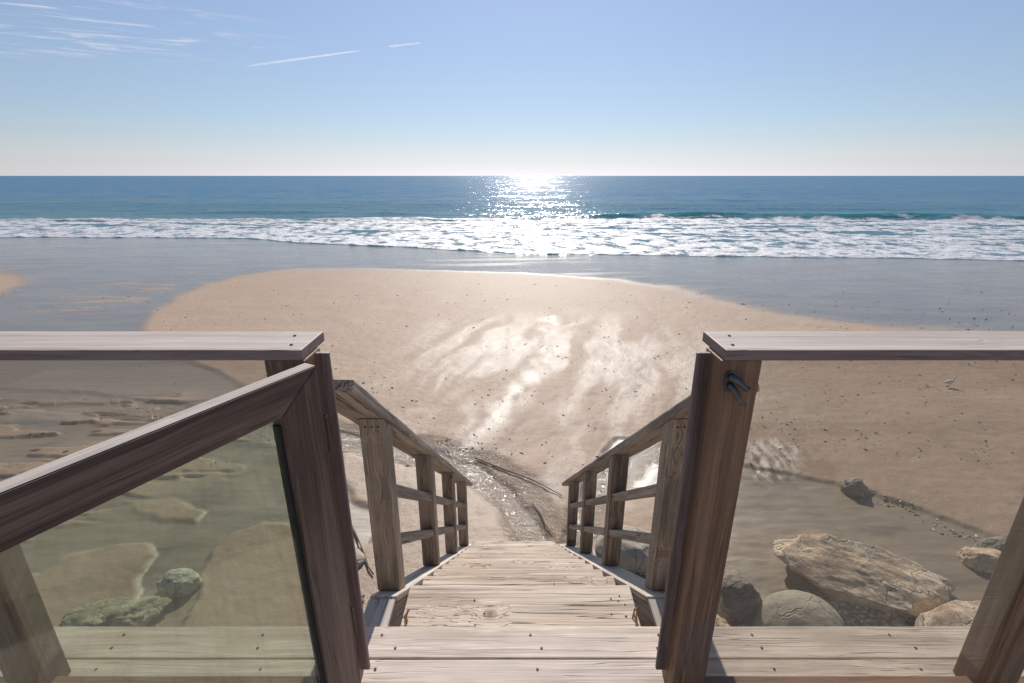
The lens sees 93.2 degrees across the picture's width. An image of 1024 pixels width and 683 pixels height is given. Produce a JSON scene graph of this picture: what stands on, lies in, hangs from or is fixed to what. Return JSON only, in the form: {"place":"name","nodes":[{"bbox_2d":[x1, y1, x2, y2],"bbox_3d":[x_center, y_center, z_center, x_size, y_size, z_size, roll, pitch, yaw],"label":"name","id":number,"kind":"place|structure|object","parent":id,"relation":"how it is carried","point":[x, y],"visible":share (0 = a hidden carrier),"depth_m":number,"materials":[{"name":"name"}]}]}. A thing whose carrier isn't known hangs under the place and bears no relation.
{"place":"outdoors","nodes":[
{"label":"outdoors","id":0,"kind":"place"},
{"bbox_2d":[0,237,1023,626],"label":"beach","id":1,"kind":"structure","parent":0,"point":[222,527],"depth_m":9.48,"materials":[{"name":"beige sand"}]},
{"bbox_2d":[60,597,145,626],"bbox_3d":[-3.763,2.562,4.493,0.774,0.145,0.423,-2,19,-5],"label":"boulder","id":2,"kind":"object","parent":1,"relation":"on","point":[90,613],"visible":0.63,"depth_m":4.47,"materials":[{"name":"grey stone"}]},
{"bbox_2d":[100,595,171,626],"bbox_3d":[-3.551,2.551,4.531,0.603,0.209,0.329,-3,19,-9],"label":"boulder","id":3,"kind":"object","parent":1,"relation":"on","point":[154,606],"visible":0.75,"depth_m":4.48,"materials":[{"name":"grey stone"}]},
{"bbox_2d":[156,568,202,596],"bbox_3d":[-3.356,2.430,4.886,0.414,0.250,0.288,0,19,0],"label":"rock","id":4,"kind":"object","parent":1,"relation":"on","point":[179,582],"visible":0.99,"depth_m":4.80,"materials":[{"name":"grey stone"}]},
{"bbox_2d":[355,550,364,567],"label":"rock","id":5,"kind":"object","parent":1,"relation":"on","point":[360,556],"visible":0.2,"depth_m":5.14,"materials":[{"name":"stone"}]},
{"bbox_2d":[352,526,373,574],"bbox_3d":[-1.707,2.276,5.419,0.067,0.090,1.083,-12,22,-31],"label":"driftwood","id":6,"kind":"object","parent":1,"relation":"on","point":[354,531],"visible":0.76,"depth_m":5.35,"materials":[{"name":"brown wood"}]},
{"bbox_2d":[0,626,1023,682],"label":"deck","id":7,"kind":"structure","parent":1,"relation":"on","point":[512,654],"depth_m":1.56,"materials":[{"name":"brown wood"}]},
{"bbox_2d":[0,331,369,682],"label":"glass railing","id":8,"kind":"object","parent":7,"relation":"on","point":[31,650],"visible":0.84,"depth_m":1.21,"materials":[{"name":"brown wood"}]},
{"bbox_2d":[0,363,360,682],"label":"gate","id":9,"kind":"structure","parent":8,"relation":"attached to","point":[54,493],"depth_m":0.94,"materials":[{"name":"brown wood"}]},
{"bbox_2d":[655,331,1023,682],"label":"glass railing","id":10,"kind":"object","parent":7,"relation":"on","point":[727,368],"visible":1,"depth_m":1.21,"materials":[{"name":"brown wood"}]},
{"bbox_2d":[8,283,1016,467],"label":"pebbles","id":11,"kind":"object","parent":1,"relation":"on","point":[653,394],"visible":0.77,"depth_m":9.00,"materials":[{"name":"stone"}]},
{"bbox_2d":[364,541,664,626],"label":"staircase","id":12,"kind":"structure","parent":1,"relation":"on","point":[513,584],"depth_m":1.83,"materials":[{"name":"brown wood"}]},
{"bbox_2d":[333,380,471,590],"bbox_3d":[-0.516,1.041,3.452,0.148,3.127,3.401,0,19,0],"label":"handrail","id":13,"kind":"object","parent":12,"relation":"attached to","point":[383,430],"visible":1,"depth_m":1.93,"materials":[{"name":"brown wood"}]},
{"bbox_2d":[562,384,759,590],"bbox_3d":[0.624,1.041,3.452,0.134,3.126,3.402,0,19,0],"label":"handrail","id":14,"kind":"object","parent":12,"relation":"attached to","point":[667,429],"visible":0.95,"depth_m":2.27,"materials":[{"name":"brown wood"}]},
{"bbox_2d":[475,457,561,495],"bbox_3d":[0.066,1.855,6.759,1.569,0.090,0.073,15,24,37],"label":"driftwood","id":15,"kind":"object","parent":1,"relation":"on","point":[514,473],"visible":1,"depth_m":6.83,"materials":[{"name":"brown wood"}]},
{"bbox_2d":[532,502,555,536],"bbox_3d":[0.378,2.147,5.848,0.038,0.043,0.697,-6,20,-18],"label":"driftwood","id":16,"kind":"object","parent":1,"relation":"on","point":[542,517],"visible":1,"depth_m":5.91,"materials":[{"name":"brown wood"}]},
{"bbox_2d":[595,525,650,573],"bbox_3d":[1.317,2.298,5.330,0.812,0.429,0.599,0,19,0],"label":"boulder","id":17,"kind":"object","parent":1,"relation":"on","point":[634,557],"visible":0.29,"depth_m":5.09,"materials":[{"name":"stone"}]},
{"bbox_2d":[714,615,731,626],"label":"rock","id":18,"kind":"object","parent":1,"relation":"on","point":[720,622],"visible":0.08,"depth_m":4.26,"materials":[{"name":"stone"}]},
{"bbox_2d":[717,569,762,626],"bbox_3d":[2.126,2.494,4.530,0.430,0.698,0.456,0,19,0],"label":"boulder","id":19,"kind":"object","parent":1,"relation":"on","point":[740,600],"visible":0.56,"depth_m":4.36,"materials":[{"name":"grey stone"}]},
{"bbox_2d":[755,590,843,626],"bbox_3d":[2.561,2.589,4.298,0.774,0.684,0.684,0,19,0],"label":"boulder","id":20,"kind":"object","parent":1,"relation":"on","point":[791,608],"visible":0.41,"depth_m":4.18,"materials":[{"name":"stone"}]},
{"bbox_2d":[840,477,868,497],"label":"rock","id":21,"kind":"object","parent":1,"relation":"on","point":[857,487],"visible":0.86,"depth_m":6.35,"materials":[{"name":"grey stone"}]},
{"bbox_2d":[772,533,954,619],"bbox_3d":[3.522,2.418,4.904,1.812,0.519,0.813,10,24,8],"label":"boulder","id":22,"kind":"object","parent":1,"relation":"on","point":[865,575],"visible":0.86,"depth_m":4.73,"materials":[{"name":"stone"}]},
{"bbox_2d":[914,600,980,626],"bbox_3d":[4.022,2.594,4.237,0.882,0.606,0.656,-6,20,-16],"label":"boulder","id":23,"kind":"object","parent":1,"relation":"on","point":[956,613],"visible":0.33,"depth_m":4.20,"materials":[{"name":"stone"}]},
{"bbox_2d":[943,377,955,386],"bbox_3d":[8.855,0.813,9.784,0.252,0.217,0.076,0,19,0],"label":"seabird","id":24,"kind":"object","parent":1,"relation":"on","point":[948,382],"visible":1,"depth_m":9.76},
{"bbox_2d":[958,546,1000,573],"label":"rock","id":25,"kind":"object","parent":1,"relation":"on","point":[985,560],"visible":0.76,"depth_m":5.13,"materials":[{"name":"stone"}]},
{"bbox_2d":[973,535,1007,550],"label":"rock","id":26,"kind":"object","parent":1,"relation":"on","point":[996,542],"visible":0.6,"depth_m":5.41,"materials":[{"name":"grey stone"}]},
{"bbox_2d":[0,176,1023,260],"bbox_3d":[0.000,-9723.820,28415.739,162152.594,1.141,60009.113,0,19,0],"label":"sea","id":27,"kind":"structure","parent":0,"point":[948,217],"depth_m":69.35,"materials":[{"name":"liquid"}]},
{"bbox_2d":[0,0,1023,175],"label":"sky","id":28,"kind":"structure","parent":0,"point":[88,87],"materials":[{"name":"blue"}]},
{"bbox_2d":[638,492,977,626],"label":"gravel","id":29,"kind":"structure","parent":0,"point":[855,614],"depth_m":4.58,"materials":[{"name":"grey gravel"}]}
]}

